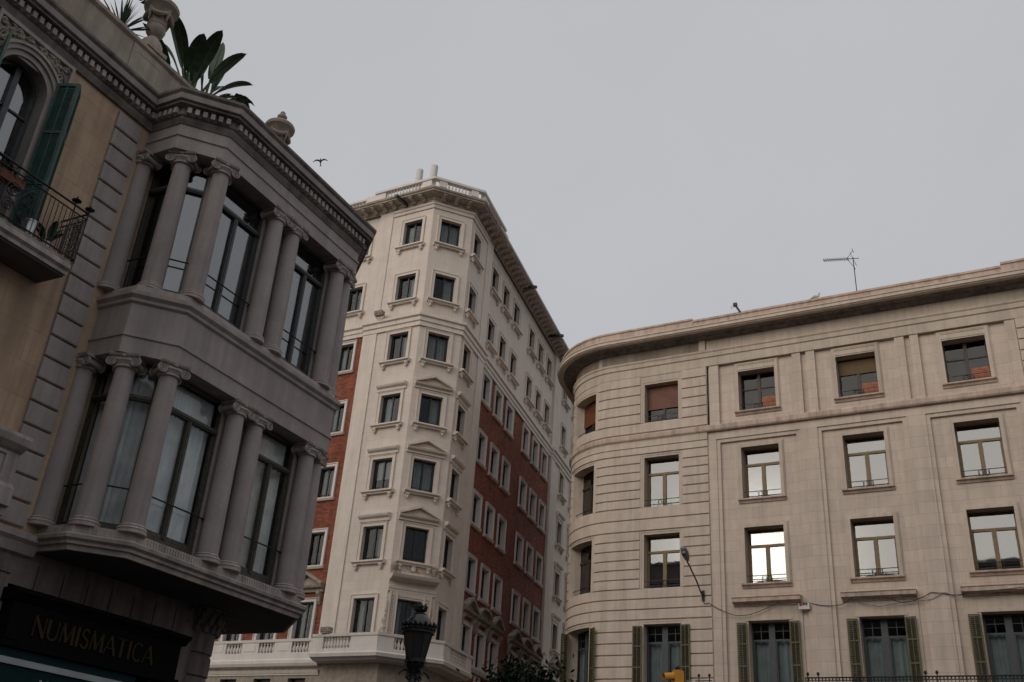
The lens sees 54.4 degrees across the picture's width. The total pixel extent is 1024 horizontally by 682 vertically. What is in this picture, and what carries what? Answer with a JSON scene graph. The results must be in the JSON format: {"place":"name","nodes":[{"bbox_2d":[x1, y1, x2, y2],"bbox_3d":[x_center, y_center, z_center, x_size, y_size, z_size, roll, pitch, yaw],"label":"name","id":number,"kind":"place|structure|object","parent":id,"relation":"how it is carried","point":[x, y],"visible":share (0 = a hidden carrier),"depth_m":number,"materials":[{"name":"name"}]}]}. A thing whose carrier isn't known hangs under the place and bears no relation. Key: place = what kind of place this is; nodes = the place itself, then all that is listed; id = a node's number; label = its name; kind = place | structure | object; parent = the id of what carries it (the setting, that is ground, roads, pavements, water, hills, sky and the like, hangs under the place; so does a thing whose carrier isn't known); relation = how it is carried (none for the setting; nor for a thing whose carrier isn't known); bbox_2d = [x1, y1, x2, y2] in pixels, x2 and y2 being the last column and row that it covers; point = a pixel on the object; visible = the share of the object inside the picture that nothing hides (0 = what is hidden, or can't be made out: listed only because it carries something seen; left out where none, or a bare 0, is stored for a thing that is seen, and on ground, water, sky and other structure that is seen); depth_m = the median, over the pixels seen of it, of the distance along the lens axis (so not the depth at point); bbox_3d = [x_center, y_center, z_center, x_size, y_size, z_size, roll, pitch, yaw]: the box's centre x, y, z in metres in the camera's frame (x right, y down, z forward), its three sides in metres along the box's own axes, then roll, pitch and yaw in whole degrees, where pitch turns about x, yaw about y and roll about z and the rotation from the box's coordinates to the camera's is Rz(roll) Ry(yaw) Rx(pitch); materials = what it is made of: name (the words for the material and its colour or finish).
{"place":"outdoors","nodes":[
{"label":"outdoors","id":0,"kind":"place"},
{"bbox_2d":[100,0,1023,348],"label":"sky","id":1,"kind":"structure","parent":0,"point":[644,163],"materials":[{"name":"grey"}]},
{"bbox_2d":[557,258,1023,681],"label":"curved corner building","id":2,"kind":"structure","parent":0,"point":[838,449],"depth_m":43.44,"materials":[{"name":"beige stone"}]},
{"bbox_2d":[573,545,591,594],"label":"window","id":3,"kind":"structure","parent":2,"relation":"in","point":[586,553],"depth_m":47.90,"materials":[{"name":"black glass"}]},
{"bbox_2d":[577,631,588,681],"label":"window","id":4,"kind":"structure","parent":2,"relation":"in","point":[583,638],"depth_m":46.30,"materials":[{"name":"glass"}]},
{"bbox_2d":[576,471,593,515],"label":"window","id":5,"kind":"structure","parent":2,"relation":"in","point":[587,490],"depth_m":49.64,"materials":[{"name":"black glass"}]},
{"bbox_2d":[580,400,595,435],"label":"window","id":6,"kind":"structure","parent":2,"relation":"in","point":[590,411],"depth_m":51.48,"materials":[{"name":"brown glass"}]},
{"bbox_2d":[645,384,677,421],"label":"window","id":7,"kind":"structure","parent":2,"relation":"in","point":[663,400],"depth_m":48.99,"materials":[{"name":"brown glass"}]},
{"bbox_2d":[645,457,678,506],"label":"window","id":8,"kind":"structure","parent":2,"relation":"in","point":[663,474],"depth_m":47.00,"materials":[{"name":"brown glass"}]},
{"bbox_2d":[645,535,679,587],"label":"window","id":9,"kind":"structure","parent":2,"relation":"in","point":[663,552],"depth_m":45.27,"materials":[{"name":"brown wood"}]},
{"bbox_2d":[647,625,680,681],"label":"window","id":10,"kind":"structure","parent":2,"relation":"in","point":[663,642],"depth_m":43.61,"materials":[{"name":"glass"}]},
{"bbox_2d":[740,371,775,409],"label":"window","id":11,"kind":"structure","parent":2,"relation":"in","point":[757,390],"depth_m":47.95,"materials":[{"name":"grey glass"}]},
{"bbox_2d":[744,447,780,497],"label":"window","id":12,"kind":"structure","parent":2,"relation":"in","point":[762,466],"depth_m":45.06,"materials":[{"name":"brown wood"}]},
{"bbox_2d":[747,528,786,582],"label":"window","id":13,"kind":"structure","parent":2,"relation":"in","point":[766,547],"depth_m":43.33,"materials":[{"name":"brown glass"}]},
{"bbox_2d":[751,622,792,681],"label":"window","id":14,"kind":"structure","parent":2,"relation":"in","point":[771,647],"depth_m":41.60,"materials":[{"name":"glass"}]},
{"bbox_2d":[837,356,878,396],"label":"window","id":15,"kind":"structure","parent":2,"relation":"in","point":[856,376],"depth_m":45.20,"materials":[{"name":"grey glass"}]},
{"bbox_2d":[845,435,888,487],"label":"window","id":16,"kind":"structure","parent":2,"relation":"in","point":[866,459],"depth_m":43.04,"materials":[{"name":"brown glass"}]},
{"bbox_2d":[852,519,898,576],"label":"window","id":17,"kind":"structure","parent":2,"relation":"in","point":[874,541],"depth_m":41.31,"materials":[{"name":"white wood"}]},
{"bbox_2d":[861,618,911,681],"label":"window","id":18,"kind":"structure","parent":2,"relation":"in","point":[884,639],"depth_m":39.60,"materials":[{"name":"glass"}]},
{"bbox_2d":[943,340,991,381],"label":"window","id":19,"kind":"structure","parent":2,"relation":"in","point":[968,360],"depth_m":43.83,"materials":[{"name":"glass"}]},
{"bbox_2d":[955,422,1007,477],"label":"window","id":20,"kind":"structure","parent":2,"relation":"in","point":[980,446],"depth_m":41.02,"materials":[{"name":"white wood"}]},
{"bbox_2d":[967,510,1023,569],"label":"window","id":21,"kind":"structure","parent":2,"relation":"in","point":[994,534],"depth_m":39.30,"materials":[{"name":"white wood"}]},
{"bbox_2d":[982,613,1023,681],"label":"window","id":22,"kind":"structure","parent":2,"relation":"in","point":[1004,633],"depth_m":37.67,"materials":[{"name":"glass"}]},
{"label":"ground","id":23,"kind":"structure","parent":0,"visible":0},
{"bbox_2d":[0,0,376,681],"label":"townhouse","id":24,"kind":"structure","parent":23,"relation":"on","point":[174,300],"depth_m":19.52,"materials":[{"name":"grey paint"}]},
{"bbox_2d":[0,59,35,199],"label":"arched window","id":25,"kind":"structure","parent":24,"relation":"in","point":[13,99],"depth_m":18.53,"materials":[{"name":"grey metal"}]},
{"bbox_2d":[0,154,43,192],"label":"flower box","id":26,"kind":"object","parent":24,"relation":"on","point":[7,175],"visible":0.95,"depth_m":17.06,"materials":[{"name":"brown ceramic"}]},
{"bbox_2d":[37,221,64,248],"bbox_3d":[-8.342,-1.868,17.817,0.628,0.707,0.666,-9,-30,25],"label":"potted plant","id":27,"kind":"object","parent":24,"relation":"on","point":[50,234],"visible":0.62,"depth_m":17.74,"materials":[{"name":"green plant"}]},
{"bbox_2d":[0,646,135,681],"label":"awning","id":28,"kind":"object","parent":24,"relation":"attached to","point":[16,665],"visible":1,"depth_m":16.70,"materials":[{"name":"white paint"}]},
{"bbox_2d":[56,365,113,524],"bbox_3d":[-7.666,1.890,18.196,0.710,3.220,0.352,-9,-30,25],"label":"bay window","id":29,"kind":"structure","parent":24,"relation":"in","point":[95,397],"depth_m":18.37,"materials":[{"name":"black wood"}]},
{"bbox_2d":[0,587,191,681],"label":"shop sign","id":30,"kind":"object","parent":24,"relation":"attached to","point":[31,621],"visible":1,"depth_m":17.49,"materials":[{"name":"black metal"}]},
{"bbox_2d":[104,0,149,36],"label":"yucca plant","id":31,"kind":"object","parent":24,"relation":"on","point":[124,15],"visible":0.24,"depth_m":21.69,"materials":[{"name":"green plant"}]},
{"bbox_2d":[98,365,157,529],"bbox_3d":[-7.040,1.910,18.144,0.633,3.220,0.352,14,-28,-18],"label":"bay window","id":32,"kind":"structure","parent":24,"relation":"in","point":[143,388],"depth_m":18.27,"materials":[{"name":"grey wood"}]},
{"bbox_2d":[122,163,170,287],"bbox_3d":[-7.390,-2.326,20.279,0.710,3.200,0.211,-9,-30,25],"label":"bay window","id":33,"kind":"structure","parent":24,"relation":"in","point":[153,191],"depth_m":20.57,"materials":[{"name":"grey metal"}]},
{"bbox_2d":[142,0,179,59],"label":"stone urn","id":34,"kind":"object","parent":24,"relation":"on","point":[163,15],"visible":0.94,"depth_m":22.05,"materials":[{"name":"beige stone"}]},
{"bbox_2d":[145,380,220,554],"bbox_3d":[-6.368,2.369,18.947,0.388,3.220,1.648,-9,-30,25],"label":"bay window","id":35,"kind":"structure","parent":24,"relation":"in","point":[167,522],"depth_m":19.16,"materials":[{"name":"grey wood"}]},
{"bbox_2d":[164,165,208,293],"bbox_3d":[-6.707,-2.304,20.223,0.633,3.200,0.211,14,-28,-18],"label":"bay window","id":36,"kind":"structure","parent":24,"relation":"in","point":[191,191],"depth_m":20.50,"materials":[{"name":"grey metal"}]},
{"bbox_2d":[142,17,253,107],"bbox_3d":[-7.500,-6.230,24.167,2.031,3.234,3.717,2,-27,4],"label":"banana plant","id":37,"kind":"object","parent":24,"relation":"on","point":[199,55],"visible":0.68,"depth_m":23.57,"materials":[{"name":"green plant"}]},
{"bbox_2d":[204,183,262,329],"bbox_3d":[-6.060,-1.817,21.084,0.384,3.200,1.648,-9,-30,25],"label":"bay window","id":38,"kind":"structure","parent":24,"relation":"in","point":[236,220],"depth_m":21.38,"materials":[{"name":"grey metal"}]},
{"bbox_2d":[239,429,293,585],"bbox_3d":[-5.289,3.442,20.893,0.388,3.220,1.465,-9,-30,25],"label":"bay window","id":39,"kind":"structure","parent":24,"relation":"in","point":[271,452],"depth_m":21.11,"materials":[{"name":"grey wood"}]},
{"bbox_2d":[265,111,294,144],"bbox_3d":[-6.027,-5.140,25.555,0.780,1.910,0.780,-9,-30,25],"label":"stone urn","id":40,"kind":"object","parent":24,"relation":"on","point":[280,125],"visible":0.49,"depth_m":25.46,"materials":[{"name":"beige stone"}]},
{"bbox_2d":[281,241,325,375],"bbox_3d":[-4.980,-0.744,23.030,0.384,3.200,1.465,-9,-30,25],"label":"bay window","id":41,"kind":"structure","parent":24,"relation":"in","point":[305,276],"depth_m":23.27,"materials":[{"name":"grey metal"}]},
{"bbox_2d":[206,176,573,681],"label":"apartment block","id":42,"kind":"structure","parent":23,"relation":"on","point":[444,489],"depth_m":51.03,"materials":[{"name":"beige stone"}]},
{"bbox_2d":[287,571,325,646],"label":"window","id":43,"kind":"structure","parent":42,"relation":"in","point":[303,627],"depth_m":46.24,"materials":[{"name":"white stone"}]},
{"bbox_2d":[307,528,328,569],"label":"window","id":44,"kind":"structure","parent":42,"relation":"in","point":[319,538],"depth_m":47.86,"materials":[{"name":"white stone"}]},
{"bbox_2d":[317,462,338,501],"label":"window","id":45,"kind":"structure","parent":42,"relation":"in","point":[328,477],"depth_m":49.28,"materials":[{"name":"white stone"}]},
{"bbox_2d":[330,399,348,436],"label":"window","id":46,"kind":"structure","parent":42,"relation":"in","point":[338,423],"depth_m":50.73,"materials":[{"name":"white stone"}]},
{"bbox_2d":[338,339,357,375],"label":"window","id":47,"kind":"structure","parent":42,"relation":"in","point":[348,352],"depth_m":52.43,"materials":[{"name":"white stone"}]},
{"bbox_2d":[346,282,366,317],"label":"window","id":48,"kind":"structure","parent":42,"relation":"in","point":[356,298],"depth_m":53.92,"materials":[{"name":"beige stone"}]},
{"bbox_2d":[345,593,378,647],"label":"window","id":49,"kind":"structure","parent":42,"relation":"in","point":[366,609],"depth_m":44.80,"materials":[{"name":"beige stone"}]},
{"bbox_2d":[350,512,390,569],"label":"window","id":50,"kind":"structure","parent":42,"relation":"in","point":[375,538],"depth_m":46.21,"materials":[{"name":"beige stone"}]},
{"bbox_2d":[360,444,398,499],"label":"window","id":51,"kind":"structure","parent":42,"relation":"in","point":[383,477],"depth_m":47.70,"materials":[{"name":"beige stone"}]},
{"bbox_2d":[370,380,406,432],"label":"window","id":52,"kind":"structure","parent":42,"relation":"in","point":[392,405],"depth_m":49.28,"materials":[{"name":"beige stone"}]},
{"bbox_2d":[378,327,411,369],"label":"window","id":53,"kind":"structure","parent":42,"relation":"in","point":[400,345],"depth_m":50.75,"materials":[{"name":"beige stone"}]},
{"bbox_2d":[387,269,419,309],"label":"window","id":54,"kind":"structure","parent":42,"relation":"in","point":[407,293],"depth_m":52.31,"materials":[{"name":"beige stone"}]},
{"bbox_2d":[390,596,425,650],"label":"window","id":55,"kind":"structure","parent":42,"relation":"in","point":[402,605],"depth_m":44.70,"materials":[{"name":"beige stone"}]},
{"bbox_2d":[395,215,425,254],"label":"window","id":56,"kind":"structure","parent":42,"relation":"in","point":[415,232],"depth_m":53.87,"materials":[{"name":"beige stone"}]},
{"bbox_2d":[395,505,440,573],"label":"window","id":57,"kind":"structure","parent":42,"relation":"in","point":[408,535],"depth_m":46.08,"materials":[{"name":"beige stone"}]},
{"bbox_2d":[403,439,446,502],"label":"window","id":58,"kind":"structure","parent":42,"relation":"in","point":[420,474],"depth_m":47.54,"materials":[{"name":"beige stone"}]},
{"bbox_2d":[407,601,448,640],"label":"window","id":59,"kind":"structure","parent":42,"relation":"in","point":[438,616],"depth_m":45.74,"materials":[{"name":"beige stone"}]},
{"bbox_2d":[411,375,453,435],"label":"window","id":60,"kind":"structure","parent":42,"relation":"in","point":[428,409],"depth_m":49.13,"materials":[{"name":"beige stone"}]},
{"bbox_2d":[419,327,453,371],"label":"window","id":61,"kind":"structure","parent":42,"relation":"in","point":[434,348],"depth_m":50.54,"materials":[{"name":"beige stone"}]},
{"bbox_2d":[414,521,459,584],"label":"window","id":62,"kind":"structure","parent":42,"relation":"in","point":[450,531],"depth_m":46.81,"materials":[{"name":"beige stone"}]},
{"bbox_2d":[426,269,459,311],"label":"window","id":63,"kind":"structure","parent":42,"relation":"in","point":[441,288],"depth_m":52.16,"materials":[{"name":"beige stone"}]},
{"bbox_2d":[430,455,465,515],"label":"window","id":64,"kind":"structure","parent":42,"relation":"in","point":[456,465],"depth_m":48.56,"materials":[{"name":"beige stone"}]},
{"bbox_2d":[433,215,465,255],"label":"window","id":65,"kind":"structure","parent":42,"relation":"in","point":[447,237],"depth_m":53.66,"materials":[{"name":"beige stone"}]},
{"bbox_2d":[433,391,471,449],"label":"window","id":66,"kind":"structure","parent":42,"relation":"in","point":[462,401],"depth_m":50.06,"materials":[{"name":"beige stone"}]},
{"bbox_2d":[440,338,473,387],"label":"window","id":67,"kind":"structure","parent":42,"relation":"in","point":[462,372],"depth_m":51.45,"materials":[{"name":"beige stone"}]},
{"bbox_2d":[451,281,479,328],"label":"window","id":68,"kind":"structure","parent":42,"relation":"in","point":[468,313],"depth_m":52.99,"materials":[{"name":"beige stone"}]},
{"bbox_2d":[459,597,479,654],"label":"window","id":69,"kind":"structure","parent":42,"relation":"in","point":[471,610],"depth_m":49.01,"materials":[{"name":"white stone"}]},
{"bbox_2d":[456,227,484,273],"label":"window","id":70,"kind":"structure","parent":42,"relation":"in","point":[474,258],"depth_m":54.53,"materials":[{"name":"beige stone"}]},
{"bbox_2d":[464,552,477,596],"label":"window","id":71,"kind":"structure","parent":42,"relation":"in","point":[471,569],"depth_m":50.33,"materials":[{"name":"white stone"}]},
{"bbox_2d":[470,488,482,532],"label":"window","id":72,"kind":"structure","parent":42,"relation":"in","point":[476,511],"depth_m":51.83,"materials":[{"name":"white stone"}]},
{"bbox_2d":[476,427,487,470],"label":"window","id":73,"kind":"structure","parent":42,"relation":"in","point":[482,440],"depth_m":53.38,"materials":[{"name":"white stone"}]},
{"bbox_2d":[473,608,492,670],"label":"window","id":74,"kind":"structure","parent":42,"relation":"in","point":[485,619],"depth_m":50.72,"materials":[{"name":"white stone"}]},
{"bbox_2d":[477,563,490,606],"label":"window","id":75,"kind":"structure","parent":42,"relation":"in","point":[484,579],"depth_m":52.07,"materials":[{"name":"white stone"}]},
{"bbox_2d":[481,369,491,411],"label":"window","id":76,"kind":"structure","parent":42,"relation":"in","point":[487,380],"depth_m":54.93,"materials":[{"name":"white stone"}]},
{"bbox_2d":[482,501,494,543],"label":"window","id":77,"kind":"structure","parent":42,"relation":"in","point":[489,517],"depth_m":53.61,"materials":[{"name":"white stone"}]},
{"bbox_2d":[485,313,497,358],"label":"window","id":78,"kind":"structure","parent":42,"relation":"in","point":[491,346],"depth_m":56.14,"materials":[{"name":"beige stone"}]},
{"bbox_2d":[487,442,499,483],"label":"window","id":79,"kind":"structure","parent":42,"relation":"in","point":[493,466],"depth_m":55.15,"materials":[{"name":"white stone"}]},
{"bbox_2d":[486,616,505,676],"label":"window","id":80,"kind":"structure","parent":42,"relation":"in","point":[498,629],"depth_m":52.57,"materials":[{"name":"white stone"}]},
{"bbox_2d":[490,262,502,305],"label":"window","id":81,"kind":"structure","parent":42,"relation":"in","point":[493,292],"depth_m":57.67,"materials":[{"name":"beige stone"}]},
{"bbox_2d":[490,573,502,615],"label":"window","id":82,"kind":"structure","parent":42,"relation":"in","point":[497,585],"depth_m":53.86,"materials":[{"name":"white stone"}]},
{"bbox_2d":[492,385,503,425],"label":"window","id":83,"kind":"structure","parent":42,"relation":"in","point":[497,413],"depth_m":56.70,"materials":[{"name":"white stone"}]},
{"bbox_2d":[495,513,506,554],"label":"window","id":84,"kind":"structure","parent":42,"relation":"in","point":[501,521],"depth_m":55.39,"materials":[{"name":"white stone"}]},
{"bbox_2d":[496,331,508,374],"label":"window","id":85,"kind":"structure","parent":42,"relation":"in","point":[500,361],"depth_m":57.89,"materials":[{"name":"beige stone"}]},
{"bbox_2d":[499,456,510,495],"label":"window","id":86,"kind":"structure","parent":42,"relation":"in","point":[505,466],"depth_m":56.94,"materials":[{"name":"white stone"}]},
{"bbox_2d":[500,280,512,322],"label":"window","id":87,"kind":"structure","parent":42,"relation":"in","point":[504,309],"depth_m":59.42,"materials":[{"name":"beige stone"}]},
{"bbox_2d":[504,400,514,439],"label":"window","id":88,"kind":"structure","parent":42,"relation":"in","point":[510,411],"depth_m":58.50,"materials":[{"name":"white stone"}]},
{"bbox_2d":[507,347,519,389],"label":"window","id":89,"kind":"structure","parent":42,"relation":"in","point":[513,378],"depth_m":59.68,"materials":[{"name":"beige stone"}]},
{"bbox_2d":[509,589,520,628],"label":"window","id":90,"kind":"structure","parent":42,"relation":"in","point":[515,597],"depth_m":56.70,"materials":[{"name":"white stone"}]},
{"bbox_2d":[507,629,523,673],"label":"window","id":91,"kind":"structure","parent":42,"relation":"in","point":[514,638],"depth_m":55.44,"materials":[{"name":"white stone"}]},
{"bbox_2d":[511,298,522,338],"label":"window","id":92,"kind":"structure","parent":42,"relation":"in","point":[514,326],"depth_m":61.22,"materials":[{"name":"beige stone"}]},
{"bbox_2d":[513,531,523,570],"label":"window","id":93,"kind":"structure","parent":42,"relation":"in","point":[519,539],"depth_m":58.22,"materials":[{"name":"white stone"}]},
{"bbox_2d":[517,476,526,513],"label":"window","id":94,"kind":"structure","parent":42,"relation":"in","point":[522,489],"depth_m":59.77,"materials":[{"name":"white stone"}]},
{"bbox_2d":[520,597,530,636],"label":"window","id":95,"kind":"structure","parent":42,"relation":"in","point":[526,605],"depth_m":58.49,"materials":[{"name":"white stone"}]},
{"bbox_2d":[521,423,530,459],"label":"window","id":96,"kind":"structure","parent":42,"relation":"in","point":[525,443],"depth_m":61.34,"materials":[{"name":"white stone"}]},
{"bbox_2d":[518,638,533,676],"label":"window","id":97,"kind":"structure","parent":42,"relation":"in","point":[527,647],"depth_m":57.44,"materials":[{"name":"white stone"}]},
{"bbox_2d":[524,542,533,579],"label":"window","id":98,"kind":"structure","parent":42,"relation":"in","point":[529,552],"depth_m":60.02,"materials":[{"name":"white stone"}]},
{"bbox_2d":[527,488,536,524],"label":"window","id":99,"kind":"structure","parent":42,"relation":"in","point":[532,501],"depth_m":61.55,"materials":[{"name":"white stone"}]},
{"bbox_2d":[530,435,539,471],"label":"window","id":100,"kind":"structure","parent":42,"relation":"in","point":[534,462],"depth_m":63.10,"materials":[{"name":"white stone"}]},
{"bbox_2d":[531,606,540,643],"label":"window","id":101,"kind":"structure","parent":42,"relation":"in","point":[535,629],"depth_m":60.30,"materials":[{"name":"white stone"}]},
{"bbox_2d":[534,551,542,587],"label":"window","id":102,"kind":"structure","parent":42,"relation":"in","point":[538,558],"depth_m":61.80,"materials":[{"name":"white stone"}]},
{"bbox_2d":[537,499,545,534],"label":"window","id":103,"kind":"structure","parent":42,"relation":"in","point":[541,506],"depth_m":63.34,"materials":[{"name":"white stone"}]},
{"bbox_2d":[550,613,561,656],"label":"window","id":104,"kind":"structure","parent":42,"relation":"in","point":[555,618],"depth_m":63.44,"materials":[{"name":"beige stone"}]},
{"bbox_2d":[552,561,563,606],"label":"window","id":105,"kind":"structure","parent":42,"relation":"in","point":[558,568],"depth_m":64.88,"materials":[{"name":"beige stone"}]},
{"bbox_2d":[555,511,565,554],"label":"window","id":106,"kind":"structure","parent":42,"relation":"in","point":[560,519],"depth_m":66.36,"materials":[{"name":"beige stone"}]},
{"bbox_2d":[398,602,437,681],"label":"street lantern","id":107,"kind":"object","parent":23,"relation":"on","point":[418,628],"visible":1,"depth_m":15.82,"materials":[{"name":"black metal"}]},
{"bbox_2d":[455,647,577,681],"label":"street tree","id":108,"kind":"object","parent":23,"relation":"on","point":[509,676],"visible":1,"depth_m":35.34,"materials":[{"name":"green plant"}]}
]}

